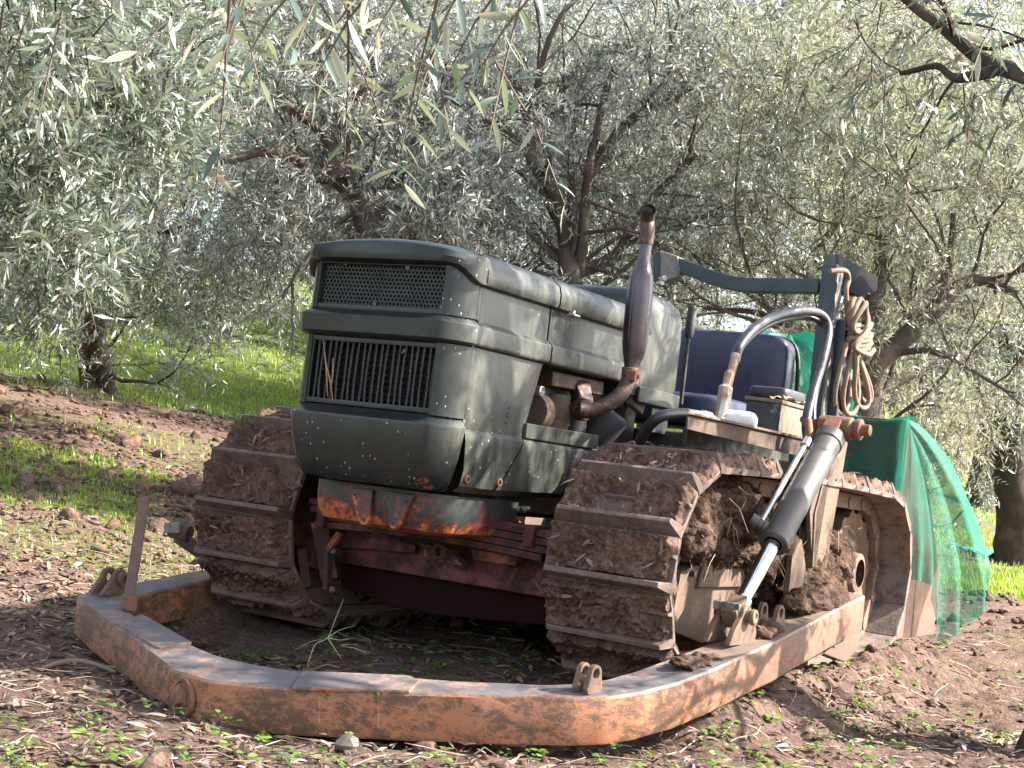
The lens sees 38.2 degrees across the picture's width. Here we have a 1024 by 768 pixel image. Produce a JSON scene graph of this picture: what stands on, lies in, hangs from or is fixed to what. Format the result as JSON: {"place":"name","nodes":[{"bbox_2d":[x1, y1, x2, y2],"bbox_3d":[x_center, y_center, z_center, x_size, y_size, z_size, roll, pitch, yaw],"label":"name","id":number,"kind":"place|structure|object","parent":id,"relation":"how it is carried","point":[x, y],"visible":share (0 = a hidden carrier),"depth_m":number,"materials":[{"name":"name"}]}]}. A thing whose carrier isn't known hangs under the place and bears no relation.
{"place":"outdoors","nodes":[
{"label":"outdoors","id":0,"kind":"place"},
{"bbox_2d":[0,233,1023,767],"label":"ground","id":1,"kind":"structure","parent":0,"point":[232,627],"depth_m":4.60,"materials":[{"name":"soil"}]},
{"bbox_2d":[42,658,115,672],"bbox_3d":[-1.149,0.735,3.870,0.199,0.021,0.113,9,-4,-35],"label":"stick","id":2,"kind":"object","parent":1,"relation":"on","point":[80,661],"visible":0.99,"depth_m":3.90,"materials":[{"name":"brown wood"}]},
{"bbox_2d":[0,0,295,359],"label":"olive tree","id":3,"kind":"object","parent":1,"relation":"on","point":[44,68],"visible":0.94,"depth_m":4.25,"materials":[{"name":"green plant"}]},
{"bbox_2d":[8,0,327,331],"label":"olive tree","id":4,"kind":"object","parent":1,"relation":"on","point":[174,12],"visible":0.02,"depth_m":16.91,"materials":[{"name":"green plant"}]},
{"bbox_2d":[0,14,357,420],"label":"olive tree","id":5,"kind":"object","parent":1,"relation":"on","point":[95,365],"visible":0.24,"depth_m":10.28,"materials":[{"name":"green plant"}]},
{"bbox_2d":[43,0,350,281],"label":"olive tree","id":6,"kind":"object","parent":1,"relation":"on","point":[161,199],"visible":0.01,"depth_m":23.99,"materials":[{"name":"green plant"}]},
{"bbox_2d":[16,0,482,346],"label":"olive tree","id":7,"kind":"object","parent":1,"relation":"on","point":[266,327],"depth_m":19.84,"materials":[{"name":"green plant"}]},
{"bbox_2d":[307,599,351,670],"bbox_3d":[-0.510,0.714,4.177,0.147,0.222,0.003,5,-4,31],"label":"grass stalk","id":8,"kind":"object","parent":1,"relation":"on","point":[328,638],"depth_m":4.18,"materials":[{"name":"plant"}]},
{"bbox_2d":[92,0,569,379],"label":"olive tree","id":9,"kind":"object","parent":1,"relation":"on","point":[365,209],"visible":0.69,"depth_m":7.93,"materials":[{"name":"green plant"}]},
{"bbox_2d":[166,0,505,301],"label":"olive tree","id":10,"kind":"object","parent":1,"relation":"on","point":[413,8],"visible":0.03,"depth_m":18.71,"materials":[{"name":"green plant"}]},
{"bbox_2d":[334,732,358,751],"bbox_3d":[-0.366,0.800,3.284,0.051,0.055,0.056,5,-4,31],"label":"stone","id":11,"kind":"object","parent":1,"relation":"on","point":[343,742],"visible":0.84,"depth_m":3.27,"materials":[{"name":"white stone"}]},
{"bbox_2d":[288,0,656,262],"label":"olive tree","id":12,"kind":"object","parent":1,"relation":"on","point":[584,9],"visible":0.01,"depth_m":20.55,"materials":[{"name":"green plant"}]},
{"bbox_2d":[73,205,911,745],"bbox_3d":[0.088,0.154,4.750,1.995,1.608,2.978,5,-4,31],"label":"crawler tractor","id":13,"kind":"object","parent":1,"relation":"on","point":[455,433],"visible":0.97,"depth_m":4.06,"materials":[{"name":"green paint"}]},
{"bbox_2d":[714,410,757,425],"bbox_3d":[0.707,0.114,4.667,0.135,0.062,0.060,5,-4,26],"label":"bottle","id":14,"kind":"object","parent":13,"relation":"on","point":[748,417],"visible":0.33,"depth_m":4.63,"materials":[{"name":"white plastic"}]},
{"bbox_2d":[745,395,804,436],"bbox_3d":[0.858,0.104,4.807,0.130,0.130,0.250,5,-4,31],"label":"battery box","id":15,"kind":"object","parent":13,"relation":"on","point":[774,413],"visible":0.68,"depth_m":4.71,"materials":[{"name":"black metal"}]},
{"bbox_2d":[749,385,804,404],"bbox_3d":[0.874,0.038,4.876,0.140,0.045,0.200,5,-4,31],"label":"bag","id":16,"kind":"object","parent":15,"relation":"on","point":[762,391],"visible":0.62,"depth_m":4.80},
{"bbox_2d":[828,268,875,416],"bbox_3d":[1.233,-0.137,5.281,0.104,0.512,0.403,4,-4,37],"label":"rope","id":17,"kind":"object","parent":13,"relation":"hanging from","point":[858,342],"visible":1,"depth_m":5.24,"materials":[{"name":"beige fabric"}]},
{"bbox_2d":[0,372,1023,767],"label":"soil clods","id":18,"kind":"object","parent":1,"relation":"on","point":[32,486],"visible":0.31,"depth_m":7.76,"materials":[{"name":"brown soil"}]},
{"bbox_2d":[0,234,1023,685],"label":"grass","id":19,"kind":"structure","parent":1,"relation":"on","point":[1002,584],"depth_m":13.80,"materials":[{"name":"green plant"}]},
{"bbox_2d":[0,428,1023,767],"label":"fallen twigs","id":20,"kind":"object","parent":1,"relation":"on","point":[132,692],"visible":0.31,"depth_m":3.95,"materials":[{"name":"brown wood"}]},
{"bbox_2d":[0,436,1023,767],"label":"seedlings","id":21,"kind":"object","parent":1,"relation":"on","point":[296,756],"visible":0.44,"depth_m":3.67,"materials":[{"name":"green plant"}]},
{"bbox_2d":[0,400,1023,767],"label":"leaf litter","id":22,"kind":"object","parent":1,"relation":"on","point":[964,742],"visible":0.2,"depth_m":4.12,"materials":[{"name":"brown plant"}]},
{"bbox_2d":[298,0,763,330],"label":"olive tree","id":23,"kind":"object","parent":1,"relation":"on","point":[512,260],"visible":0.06,"depth_m":14.19,"materials":[{"name":"green plant"}]},
{"bbox_2d":[86,0,1023,752],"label":"olive tree","id":24,"kind":"object","parent":1,"relation":"on","point":[986,64],"visible":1,"depth_m":2.59,"materials":[{"name":"green plant"}]},
{"bbox_2d":[342,0,897,335],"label":"olive tree","id":25,"kind":"object","parent":1,"relation":"on","point":[573,262],"visible":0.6,"depth_m":8.46,"materials":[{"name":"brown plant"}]},
{"bbox_2d":[443,0,971,431],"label":"olive tree","id":26,"kind":"object","parent":1,"relation":"on","point":[592,16],"visible":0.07,"depth_m":15.41,"materials":[{"name":"green plant"}]},
{"bbox_2d":[497,0,956,323],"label":"olive tree","id":27,"kind":"object","parent":1,"relation":"on","point":[796,13],"visible":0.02,"depth_m":22.43,"materials":[{"name":"green plant"}]},
{"bbox_2d":[552,0,1023,494],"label":"olive tree","id":28,"kind":"object","parent":1,"relation":"on","point":[884,214],"visible":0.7,"depth_m":8.16,"materials":[{"name":"green plant"}]},
{"bbox_2d":[557,0,1023,418],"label":"olive tree","id":29,"kind":"object","parent":1,"relation":"on","point":[746,17],"visible":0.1,"depth_m":13.73,"materials":[{"name":"green plant"}]},
{"bbox_2d":[699,0,1023,466],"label":"olive tree","id":30,"kind":"object","parent":1,"relation":"on","point":[1007,5],"visible":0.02,"depth_m":23.45,"materials":[{"name":"green plant"}]},
{"bbox_2d":[739,0,1023,512],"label":"olive tree","id":31,"kind":"object","parent":1,"relation":"on","point":[976,500],"visible":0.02,"depth_m":21.86,"materials":[{"name":"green plant"}]},
{"bbox_2d":[759,178,1023,568],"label":"olive tree","id":32,"kind":"object","parent":1,"relation":"on","point":[1007,494],"visible":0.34,"depth_m":13.30,"materials":[{"name":"green plant"}]},
{"bbox_2d":[848,416,934,638],"bbox_3d":[1.364,0.584,6.314,0.765,0.870,0.730,5,-4,31],"label":"wooden crate","id":33,"kind":"object","parent":1,"relation":"on","point":[919,618],"visible":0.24,"depth_m":6.16,"materials":[{"name":"brown wood"}]},
{"bbox_2d":[762,330,991,640],"bbox_3d":[1.401,0.399,6.185,1.288,1.221,0.757,6,-3,8],"label":"harvest net","id":34,"kind":"object","parent":33,"relation":"on","point":[950,564],"visible":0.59,"depth_m":6.02,"materials":[{"name":"green fabric"}]},
{"bbox_2d":[784,0,1023,525],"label":"olive tree","id":35,"kind":"object","parent":1,"relation":"on","point":[1011,12],"visible":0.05,"depth_m":17.01,"materials":[{"name":"green plant"}]},
{"bbox_2d":[985,549,993,556],"bbox_3d":[4.777,1.679,14.644,0.368,0.099,2.099,7,-3,0],"label":"ground net","id":36,"kind":"object","parent":1,"relation":"on","point":[990,553],"visible":0.11,"depth_m":14.53,"materials":[{"name":"teal fabric"}]},
{"bbox_2d":[2,0,1023,367],"label":"sky","id":37,"kind":"structure","parent":0,"point":[739,324],"materials":[{"name":"white"}]}
]}

